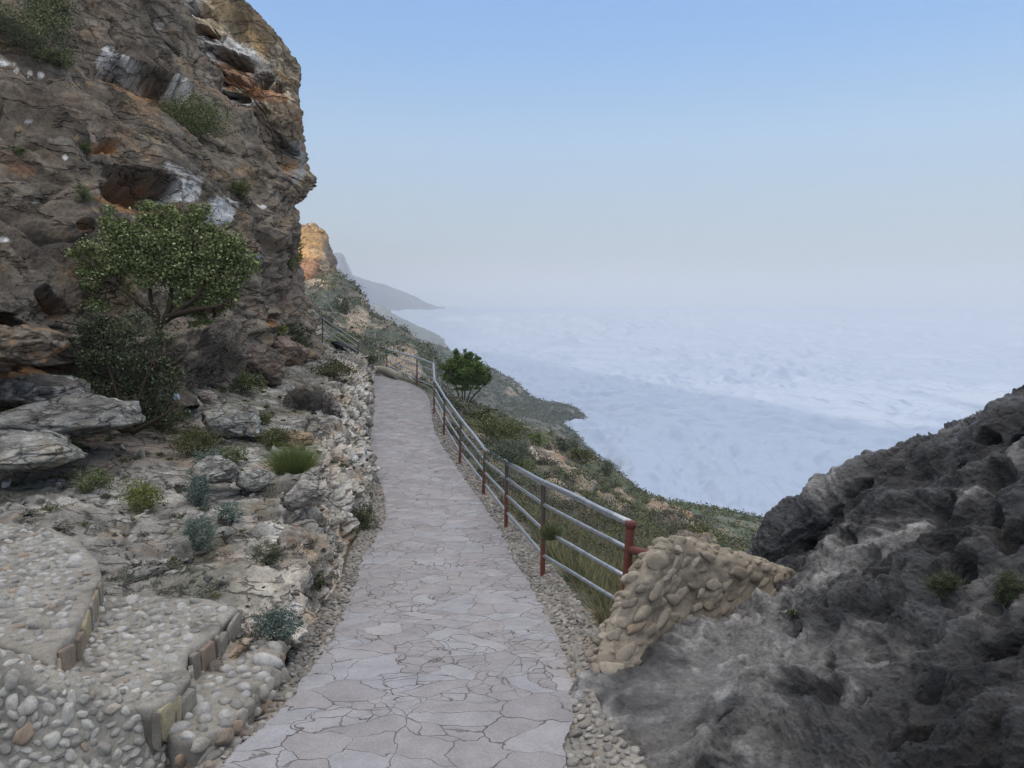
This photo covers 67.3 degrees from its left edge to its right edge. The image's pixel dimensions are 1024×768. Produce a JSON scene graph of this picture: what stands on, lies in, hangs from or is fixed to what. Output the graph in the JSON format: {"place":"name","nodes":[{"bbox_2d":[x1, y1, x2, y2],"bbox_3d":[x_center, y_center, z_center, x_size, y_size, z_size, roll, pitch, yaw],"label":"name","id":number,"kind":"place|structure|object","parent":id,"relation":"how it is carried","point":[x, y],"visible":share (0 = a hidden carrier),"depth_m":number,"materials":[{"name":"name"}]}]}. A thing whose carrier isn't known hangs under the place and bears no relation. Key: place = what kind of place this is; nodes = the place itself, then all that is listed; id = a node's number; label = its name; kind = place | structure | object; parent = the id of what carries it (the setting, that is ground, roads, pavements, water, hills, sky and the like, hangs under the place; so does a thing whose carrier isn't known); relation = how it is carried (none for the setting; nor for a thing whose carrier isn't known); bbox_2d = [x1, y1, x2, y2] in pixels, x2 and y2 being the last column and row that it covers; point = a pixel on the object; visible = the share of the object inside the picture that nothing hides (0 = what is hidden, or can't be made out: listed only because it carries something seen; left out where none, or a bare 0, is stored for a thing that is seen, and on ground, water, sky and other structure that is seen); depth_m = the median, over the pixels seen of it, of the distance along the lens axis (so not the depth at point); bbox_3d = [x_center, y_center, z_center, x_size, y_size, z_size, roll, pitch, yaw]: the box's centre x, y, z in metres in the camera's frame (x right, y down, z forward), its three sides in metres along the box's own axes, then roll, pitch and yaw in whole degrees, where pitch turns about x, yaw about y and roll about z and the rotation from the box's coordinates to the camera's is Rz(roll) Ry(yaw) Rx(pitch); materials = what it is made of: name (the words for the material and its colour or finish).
{"place":"outdoors","nodes":[
{"label":"outdoors","id":0,"kind":"place"},
{"bbox_2d":[0,0,324,440],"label":"cliff","id":1,"kind":"structure","parent":0,"point":[135,57],"depth_m":13.93,"materials":[{"name":"stone"}]},
{"bbox_2d":[0,406,9,411],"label":"shrub","id":2,"kind":"object","parent":1,"relation":"on","point":[2,409],"visible":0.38,"depth_m":8.24,"materials":[{"name":"green plant"}]},
{"bbox_2d":[11,146,27,155],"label":"shrub","id":3,"kind":"object","parent":1,"relation":"on","point":[21,150],"visible":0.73,"depth_m":11.08,"materials":[{"name":"green plant"}]},
{"bbox_2d":[0,324,69,365],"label":"boulder","id":4,"kind":"object","parent":1,"relation":"on","point":[23,344],"visible":1,"depth_m":7.37,"materials":[{"name":"grey stone"}]},
{"bbox_2d":[0,0,92,59],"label":"shrub","id":5,"kind":"object","parent":1,"relation":"on","point":[25,33],"visible":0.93,"depth_m":13.94,"materials":[{"name":"green plant"}]},
{"bbox_2d":[16,0,85,38],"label":"shrub","id":6,"kind":"object","parent":1,"relation":"on","point":[67,7],"visible":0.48,"depth_m":15.32,"materials":[{"name":"green plant"}]},
{"bbox_2d":[28,42,79,69],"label":"shrub","id":7,"kind":"object","parent":1,"relation":"on","point":[53,51],"visible":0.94,"depth_m":14.11,"materials":[{"name":"green plant"}]},
{"bbox_2d":[72,181,97,202],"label":"shrub","id":8,"kind":"object","parent":1,"relation":"on","point":[82,193],"visible":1,"depth_m":10.18,"materials":[{"name":"green plant"}]},
{"bbox_2d":[79,137,94,154],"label":"shrub","id":9,"kind":"object","parent":1,"relation":"on","point":[86,146],"visible":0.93,"depth_m":12.36,"materials":[{"name":"green plant"}]},
{"bbox_2d":[64,197,266,366],"bbox_3d":[-4.337,-1.253,9.615,2.603,2.168,0.757,0,6,0],"label":"tree","id":10,"kind":"object","parent":1,"relation":"on","point":[225,262],"visible":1,"depth_m":9.50,"materials":[{"name":"green plant"}]},
{"bbox_2d":[152,84,245,141],"bbox_3d":[-7.330,-6.279,17.607,2.372,1.326,1.518,0,6,0],"label":"shrub","id":11,"kind":"object","parent":1,"relation":"on","point":[190,123],"visible":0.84,"depth_m":17.50,"materials":[{"name":"green plant"}]},
{"bbox_2d":[227,178,253,202],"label":"shrub","id":12,"kind":"object","parent":1,"relation":"on","point":[242,188],"visible":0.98,"depth_m":16.58,"materials":[{"name":"green plant"}]},
{"bbox_2d":[276,324,289,336],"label":"shrub","id":13,"kind":"object","parent":1,"relation":"on","point":[283,328],"visible":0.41,"depth_m":17.46,"materials":[{"name":"green plant"}]},
{"bbox_2d":[271,336,309,366],"bbox_3d":[-4.756,-0.699,16.458,0.741,0.667,0.714,0,6,0],"label":"boulder","id":14,"kind":"object","parent":1,"relation":"on","point":[295,353],"visible":0.69,"depth_m":16.31,"materials":[{"name":"grey stone"}]},
{"bbox_2d":[286,237,306,269],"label":"shrub","id":15,"kind":"object","parent":1,"relation":"on","point":[296,258],"visible":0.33,"depth_m":22.08,"materials":[{"name":"green plant"}]},
{"bbox_2d":[0,343,382,671],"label":"rocky ground","id":16,"kind":"structure","parent":0,"point":[248,580],"depth_m":6.83,"materials":[{"name":"grey stone"}]},
{"bbox_2d":[0,429,88,472],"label":"rock slab","id":17,"kind":"object","parent":16,"relation":"on","point":[33,451],"visible":0.97,"depth_m":6.78,"materials":[{"name":"grey stone"}]},
{"bbox_2d":[0,392,145,438],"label":"rock slab","id":18,"kind":"object","parent":17,"relation":"on","point":[84,415],"visible":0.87,"depth_m":7.34,"materials":[{"name":"grey stone"}]},
{"bbox_2d":[0,374,91,406],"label":"rock slab","id":19,"kind":"object","parent":18,"relation":"on","point":[22,390],"visible":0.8,"depth_m":7.71,"materials":[{"name":"grey stone"}]},
{"bbox_2d":[70,438,90,447],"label":"shrub","id":20,"kind":"object","parent":16,"relation":"on","point":[74,442],"visible":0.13,"depth_m":7.92,"materials":[{"name":"green plant"}]},
{"bbox_2d":[0,649,169,767],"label":"cobble parapet","id":21,"kind":"structure","parent":16,"relation":"on","point":[51,716],"depth_m":3.28,"materials":[{"name":"stone"}]},
{"bbox_2d":[67,466,119,493],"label":"shrub","id":22,"kind":"object","parent":16,"relation":"on","point":[101,480],"visible":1,"depth_m":6.86,"materials":[{"name":"green plant"}]},
{"bbox_2d":[63,301,194,435],"bbox_3d":[-4.415,-0.167,8.802,1.463,1.618,0.852,-2,6,-17],"label":"thicket","id":23,"kind":"object","parent":16,"relation":"on","point":[107,357],"visible":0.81,"depth_m":8.77,"materials":[{"name":"green plant"}]},
{"bbox_2d":[111,473,171,513],"bbox_3d":[-3.149,0.938,6.548,0.467,0.378,0.344,0,6,0],"label":"shrub","id":24,"kind":"object","parent":16,"relation":"on","point":[147,494],"visible":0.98,"depth_m":6.51,"materials":[{"name":"green plant"}]},
{"bbox_2d":[0,523,288,767],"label":"stone steps","id":25,"kind":"structure","parent":16,"relation":"on","point":[60,610],"depth_m":4.05,"materials":[{"name":"grey stone"}]},
{"bbox_2d":[142,405,193,434],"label":"shrub","id":26,"kind":"object","parent":16,"relation":"on","point":[161,427],"visible":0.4,"depth_m":9.44,"materials":[{"name":"green plant"}]},
{"bbox_2d":[0,341,373,658],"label":"ground cover","id":27,"kind":"object","parent":16,"relation":"on","point":[221,584],"visible":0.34,"depth_m":6.16,"materials":[{"name":"green plant"}]},
{"bbox_2d":[2,342,377,649],"bbox_3d":[-7.915,0.124,19.064,8.997,2.037,33.003,-1,6,-10],"label":"rubble","id":28,"kind":"object","parent":16,"relation":"on","point":[40,499],"visible":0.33,"depth_m":6.29,"materials":[{"name":"grey stone"}]},
{"bbox_2d":[159,424,233,457],"bbox_3d":[-3.425,0.648,8.322,0.803,0.456,0.530,0,6,0],"label":"shrub","id":29,"kind":"object","parent":16,"relation":"on","point":[203,439],"visible":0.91,"depth_m":8.25,"materials":[{"name":"green plant"}]},
{"bbox_2d":[182,470,217,506],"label":"shrub","id":30,"kind":"object","parent":16,"relation":"on","point":[198,497],"visible":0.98,"depth_m":6.75,"materials":[{"name":"green plant"}]},
{"bbox_2d":[180,510,222,552],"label":"shrub","id":31,"kind":"object","parent":16,"relation":"on","point":[192,526],"visible":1,"depth_m":5.64,"materials":[{"name":"green plant"}]},
{"bbox_2d":[183,440,226,473],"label":"shrub","id":32,"kind":"object","parent":16,"relation":"on","point":[210,453],"visible":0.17,"depth_m":7.67,"materials":[{"name":"green plant"}]},
{"bbox_2d":[197,390,217,404],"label":"boulder","id":33,"kind":"object","parent":16,"relation":"on","point":[207,397],"visible":1,"depth_m":10.52,"materials":[{"name":"grey stone"}]},
{"bbox_2d":[192,455,240,483],"bbox_3d":[-2.740,0.801,7.120,0.420,0.274,0.429,0,6,0],"label":"boulder","id":34,"kind":"object","parent":16,"relation":"on","point":[218,468],"visible":0.9,"depth_m":7.01,"materials":[{"name":"grey stone"}]},
{"bbox_2d":[187,298,262,388],"bbox_3d":[-4.819,-0.682,12.261,1.595,1.503,1.538,-3,7,-27],"label":"shrub","id":35,"kind":"object","parent":16,"relation":"on","point":[214,354],"visible":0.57,"depth_m":12.25,"materials":[{"name":"green plant"}]},
{"bbox_2d":[207,501,244,522],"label":"shrub","id":36,"kind":"object","parent":16,"relation":"on","point":[226,510],"visible":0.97,"depth_m":6.44,"materials":[{"name":"green plant"}]},
{"bbox_2d":[201,403,262,438],"bbox_3d":[-3.463,0.452,9.511,0.703,0.440,0.729,-3,7,-30],"label":"boulder","id":37,"kind":"object","parent":16,"relation":"on","point":[238,420],"visible":0.9,"depth_m":9.28,"materials":[{"name":"grey stone"}]},
{"bbox_2d":[215,443,250,465],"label":"shrub","id":38,"kind":"object","parent":16,"relation":"on","point":[232,452],"visible":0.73,"depth_m":8.21,"materials":[{"name":"green plant"}]},
{"bbox_2d":[228,368,267,395],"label":"shrub","id":39,"kind":"object","parent":16,"relation":"on","point":[242,381],"visible":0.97,"depth_m":12.78,"materials":[{"name":"green plant"}]},
{"bbox_2d":[235,468,271,490],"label":"boulder","id":40,"kind":"object","parent":16,"relation":"on","point":[254,479],"visible":1,"depth_m":7.15,"materials":[{"name":"grey stone"}]},
{"bbox_2d":[244,344,285,385],"bbox_3d":[-4.847,-0.359,14.845,0.910,0.863,0.832,-5,8,-39],"label":"boulder","id":41,"kind":"object","parent":16,"relation":"on","point":[271,360],"visible":0.67,"depth_m":14.61,"materials":[{"name":"grey stone"}]},
{"bbox_2d":[257,409,275,424],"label":"shrub","id":42,"kind":"object","parent":16,"relation":"on","point":[264,419],"visible":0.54,"depth_m":10.35,"materials":[{"name":"green plant"}]},
{"bbox_2d":[246,537,287,565],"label":"shrub","id":43,"kind":"object","parent":16,"relation":"on","point":[272,558],"visible":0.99,"depth_m":5.38,"materials":[{"name":"green plant"}]},
{"bbox_2d":[250,597,308,643],"bbox_3d":[-1.347,1.403,4.506,0.347,0.271,0.250,-3,7,-25],"label":"shrub","id":44,"kind":"object","parent":16,"relation":"on","point":[275,620],"visible":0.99,"depth_m":4.47,"materials":[{"name":"green plant"}]},
{"bbox_2d":[251,423,307,447],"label":"shrub","id":45,"kind":"object","parent":16,"relation":"on","point":[282,433],"visible":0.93,"depth_m":9.24,"materials":[{"name":"green plant"}]},
{"bbox_2d":[254,439,334,474],"bbox_3d":[-2.152,0.729,7.669,0.956,0.423,0.906,0,6,0],"label":"shrub","id":46,"kind":"object","parent":16,"relation":"on","point":[298,461],"visible":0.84,"depth_m":7.62,"materials":[{"name":"green plant"}]},
{"bbox_2d":[276,524,313,551],"bbox_3d":[-1.663,1.267,5.905,0.281,0.381,0.251,-2,6,-16],"label":"boulder","id":47,"kind":"object","parent":16,"relation":"on","point":[295,534],"visible":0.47,"depth_m":5.85,"materials":[{"name":"grey stone"}]},
{"bbox_2d":[282,430,313,448],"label":"boulder","id":48,"kind":"object","parent":16,"relation":"on","point":[307,436],"visible":0.4,"depth_m":9.30,"materials":[{"name":"beige stone"}]},
{"bbox_2d":[288,315,310,366],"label":"shrub","id":49,"kind":"object","parent":16,"relation":"on","point":[299,336],"visible":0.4,"depth_m":19.16,"materials":[{"name":"green plant"}]},
{"bbox_2d":[284,479,324,510],"bbox_3d":[-1.895,1.015,7.023,0.330,0.323,0.270,-4,7,-35],"label":"boulder","id":50,"kind":"object","parent":16,"relation":"on","point":[303,494],"visible":0.99,"depth_m":6.94,"materials":[{"name":"grey stone"}]},
{"bbox_2d":[280,382,340,410],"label":"shrub","id":51,"kind":"object","parent":16,"relation":"on","point":[304,395],"visible":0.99,"depth_m":12.38,"materials":[{"name":"grey plant"}]},
{"bbox_2d":[282,385,341,416],"bbox_3d":[-3.287,0.390,12.788,0.910,0.772,0.685,0,6,0],"label":"boulder","id":52,"kind":"object","parent":16,"relation":"on","point":[335,411],"visible":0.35,"depth_m":12.52,"materials":[{"name":"grey stone"}]},
{"bbox_2d":[313,572,326,591],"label":"shrub","id":53,"kind":"object","parent":16,"relation":"on","point":[320,583],"visible":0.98,"depth_m":5.94,"materials":[{"name":"green plant"}]},
{"bbox_2d":[302,358,357,379],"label":"shrub","id":54,"kind":"object","parent":16,"relation":"on","point":[337,365],"visible":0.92,"depth_m":18.28,"materials":[{"name":"green plant"}]},
{"bbox_2d":[330,341,362,354],"bbox_3d":[-6.190,-1.248,29.191,1.384,0.766,0.834,0,6,0],"label":"black sheet","id":55,"kind":"object","parent":16,"relation":"on","point":[337,344],"visible":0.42,"depth_m":29.01,"materials":[{"name":"black plastic"}]},
{"bbox_2d":[364,353,377,363],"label":"shrub","id":56,"kind":"object","parent":16,"relation":"on","point":[372,360],"visible":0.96,"depth_m":26.44,"materials":[{"name":"green plant"}]},
{"bbox_2d":[183,0,316,206],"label":"cliff","id":57,"kind":"structure","parent":0,"point":[243,47],"depth_m":24.01,"materials":[{"name":"stone"}]},
{"bbox_2d":[165,509,367,767],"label":"ground","id":58,"kind":"structure","parent":0,"point":[343,564],"depth_m":8.17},
{"bbox_2d":[194,383,387,767],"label":"path edging","id":59,"kind":"object","parent":58,"relation":"on","point":[319,636],"visible":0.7,"depth_m":5.25,"materials":[{"name":"gravel"}]},
{"bbox_2d":[352,501,378,529],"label":"shrub","id":60,"kind":"object","parent":58,"relation":"on","point":[363,521],"visible":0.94,"depth_m":8.93,"materials":[{"name":"green plant"}]},
{"bbox_2d":[373,366,402,379],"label":"kerb","id":61,"kind":"structure","parent":58,"relation":"on","point":[389,372],"depth_m":27.74,"materials":[{"name":"beige stone"}]},
{"bbox_2d":[403,376,647,767],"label":"path edging","id":62,"kind":"object","parent":58,"relation":"on","point":[593,739],"visible":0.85,"depth_m":5.23,"materials":[{"name":"gravel"}]},
{"bbox_2d":[298,223,337,280],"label":"cliff","id":63,"kind":"structure","parent":0,"point":[319,257],"depth_m":159.09,"materials":[{"name":"beige stone"}]},
{"bbox_2d":[333,253,355,284],"bbox_3d":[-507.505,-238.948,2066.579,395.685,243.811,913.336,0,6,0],"label":"mountain","id":64,"kind":"structure","parent":0,"point":[342,263],"depth_m":2093.65,"materials":[{"name":"stone"}]},
{"bbox_2d":[303,273,448,394],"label":"hillside","id":65,"kind":"structure","parent":0,"point":[362,315],"depth_m":90.93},
{"bbox_2d":[320,314,336,325],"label":"shrub","id":66,"kind":"object","parent":65,"relation":"on","point":[329,317],"visible":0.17,"depth_m":80.33,"materials":[{"name":"green plant"}]},
{"bbox_2d":[324,331,356,343],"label":"shrub","id":67,"kind":"object","parent":65,"relation":"on","point":[346,341],"visible":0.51,"depth_m":57.61,"materials":[{"name":"green plant"}]},
{"bbox_2d":[333,294,359,313],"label":"shrub","id":68,"kind":"object","parent":65,"relation":"on","point":[344,305],"visible":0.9,"depth_m":98.21,"materials":[{"name":"green plant"}]},
{"bbox_2d":[304,269,454,396],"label":"scrub","id":69,"kind":"object","parent":65,"relation":"on","point":[364,343],"visible":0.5,"depth_m":87.33,"materials":[{"name":"green plant"}]},
{"bbox_2d":[346,262,444,311],"bbox_3d":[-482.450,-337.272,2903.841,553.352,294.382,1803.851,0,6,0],"label":"mountain","id":70,"kind":"structure","parent":0,"point":[389,298],"depth_m":2759.94,"materials":[{"name":"stone"}]},
{"bbox_2d":[222,376,573,767],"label":"path","id":71,"kind":"structure","parent":0,"point":[443,649],"depth_m":4.78,"materials":[{"name":"grey stone"}]},
{"bbox_2d":[370,305,446,345],"bbox_3d":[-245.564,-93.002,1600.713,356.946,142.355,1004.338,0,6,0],"label":"hillside","id":72,"kind":"structure","parent":0,"point":[424,334],"depth_m":1676.24,"materials":[{"name":"grey stone"}]},
{"bbox_2d":[431,344,586,448],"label":"hillside","id":73,"kind":"structure","parent":0,"point":[508,391],"depth_m":476.38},
{"bbox_2d":[424,341,603,459],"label":"scrub","id":74,"kind":"object","parent":73,"relation":"on","point":[542,409],"visible":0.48,"depth_m":517.13,"materials":[{"name":"green plant"}]},
{"bbox_2d":[400,378,745,622],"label":"hillside","id":75,"kind":"structure","parent":0,"point":[703,536],"depth_m":20.83,"materials":[{"name":"green plant"}]},
{"bbox_2d":[438,347,492,402],"bbox_3d":[-2.314,-0.220,38.194,2.416,3.200,1.897,4,7,31],"label":"tree","id":76,"kind":"object","parent":75,"relation":"on","point":[465,367],"visible":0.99,"depth_m":37.97,"materials":[{"name":"green plant"}]},
{"bbox_2d":[464,407,503,421],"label":"shrub","id":77,"kind":"object","parent":75,"relation":"on","point":[489,411],"visible":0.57,"depth_m":23.23,"materials":[{"name":"green plant"}]},
{"bbox_2d":[467,410,532,443],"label":"shrub","id":78,"kind":"object","parent":75,"relation":"on","point":[495,428],"visible":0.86,"depth_m":21.36,"materials":[{"name":"green plant"}]},
{"bbox_2d":[479,435,546,467],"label":"shrub","id":79,"kind":"object","parent":75,"relation":"on","point":[503,454],"visible":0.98,"depth_m":8.73,"materials":[{"name":"green plant"}]},
{"bbox_2d":[386,348,647,600],"bbox_3d":[-1.803,0.321,18.220,0.843,1.378,27.067,-1,6,-12],"label":"railing","id":80,"kind":"object","parent":75,"relation":"on","point":[630,549],"visible":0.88,"depth_m":6.94,"materials":[{"name":"grey metal"}]},
{"bbox_2d":[514,457,536,469],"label":"shrub","id":81,"kind":"object","parent":75,"relation":"on","point":[522,464],"visible":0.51,"depth_m":18.11,"materials":[{"name":"green plant"}]},
{"bbox_2d":[526,431,549,444],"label":"shrub","id":82,"kind":"object","parent":75,"relation":"on","point":[536,436],"visible":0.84,"depth_m":31.29,"materials":[{"name":"green plant"}]},
{"bbox_2d":[531,520,566,540],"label":"shrub","id":83,"kind":"object","parent":75,"relation":"on","point":[547,533],"visible":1,"depth_m":6.69,"materials":[{"name":"green plant"}]},
{"bbox_2d":[550,434,583,450],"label":"shrub","id":84,"kind":"object","parent":75,"relation":"on","point":[562,444],"visible":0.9,"depth_m":33.67,"materials":[{"name":"green plant"}]},
{"bbox_2d":[554,542,593,557],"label":"shrub","id":85,"kind":"object","parent":75,"relation":"on","point":[574,550],"visible":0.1,"depth_m":8.39,"materials":[{"name":"green plant"}]},
{"bbox_2d":[558,562,594,581],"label":"shrub","id":86,"kind":"object","parent":75,"relation":"on","point":[576,569],"visible":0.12,"depth_m":6.98,"materials":[{"name":"green plant"}]},
{"bbox_2d":[404,373,751,565],"bbox_3d":[5.142,7.254,48.980,17.863,19.831,79.938,1,6,7],"label":"scrub","id":87,"kind":"object","parent":75,"relation":"on","point":[672,529],"visible":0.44,"depth_m":16.11,"materials":[{"name":"green plant"}]},
{"bbox_2d":[496,483,665,639],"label":"grass","id":88,"kind":"structure","parent":75,"relation":"on","point":[608,584],"depth_m":7.74,"materials":[{"name":"green plant"}]},
{"bbox_2d":[567,440,598,467],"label":"shrub","id":89,"kind":"object","parent":75,"relation":"on","point":[575,453],"visible":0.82,"depth_m":32.55,"materials":[{"name":"green plant"}]},
{"bbox_2d":[591,592,613,607],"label":"shrub","id":90,"kind":"object","parent":75,"relation":"on","point":[599,597],"visible":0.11,"depth_m":6.22,"materials":[{"name":"green plant"}]},
{"bbox_2d":[596,458,621,476],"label":"shrub","id":91,"kind":"object","parent":75,"relation":"on","point":[605,469],"visible":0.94,"depth_m":30.06,"materials":[{"name":"green plant"}]},
{"bbox_2d":[600,530,621,542],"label":"shrub","id":92,"kind":"object","parent":75,"relation":"on","point":[611,535],"visible":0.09,"depth_m":10.76,"materials":[{"name":"green plant"}]},
{"bbox_2d":[570,385,1023,767],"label":"boulder","id":93,"kind":"object","parent":75,"relation":"on","point":[872,654],"visible":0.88,"depth_m":4.06,"materials":[{"name":"grey stone"}]},
{"bbox_2d":[589,535,794,673],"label":"stone wall","id":94,"kind":"structure","parent":93,"relation":"on","point":[669,581],"depth_m":4.88,"materials":[{"name":"beige stone"}]},
{"bbox_2d":[783,608,798,620],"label":"shrub","id":95,"kind":"object","parent":93,"relation":"on","point":[791,612],"visible":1,"depth_m":4.49,"materials":[{"name":"green plant"}]},
{"bbox_2d":[916,568,968,599],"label":"shrub","id":96,"kind":"object","parent":93,"relation":"on","point":[948,583],"visible":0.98,"depth_m":3.91,"materials":[{"name":"green plant"}]},
{"bbox_2d":[988,567,1023,608],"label":"shrub","id":97,"kind":"object","parent":93,"relation":"on","point":[1008,589],"visible":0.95,"depth_m":3.47,"materials":[{"name":"green plant"}]},
{"bbox_2d":[245,0,1023,303],"label":"sky","id":98,"kind":"structure","parent":0,"point":[459,151],"materials":[{"name":"blue"}]},
{"bbox_2d":[391,304,1023,516],"bbox_3d":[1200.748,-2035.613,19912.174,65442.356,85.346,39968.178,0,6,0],"label":"sea","id":99,"kind":"structure","parent":0,"point":[759,409],"depth_m":917.87,"materials":[{"name":"blue"}]},
{"bbox_2d":[668,502,760,541],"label":"hillside","id":100,"kind":"structure","parent":0,"point":[722,517],"depth_m":100.50,"materials":[{"name":"green plant"}]},
{"bbox_2d":[643,490,763,540],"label":"scrub","id":101,"kind":"object","parent":100,"relation":"on","point":[698,507],"visible":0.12,"depth_m":105.63,"materials":[{"name":"green plant"}]},
{"bbox_3d":[-5.466,-0.702,28.294,0.682,0.734,0.529,0,6,0],"label":"stone pier","id":102,"kind":"object","parent":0,"visible":0},
{"bbox_2d":[315,318,358,353],"bbox_3d":[-7.057,-1.696,29.569,4.364,1.697,0.301,6,8,44],"label":"railing","id":103,"kind":"object","parent":102,"relation":"on","point":[322,328],"visible":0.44,"depth_m":29.16,"materials":[{"name":"grey metal"}]}
]}

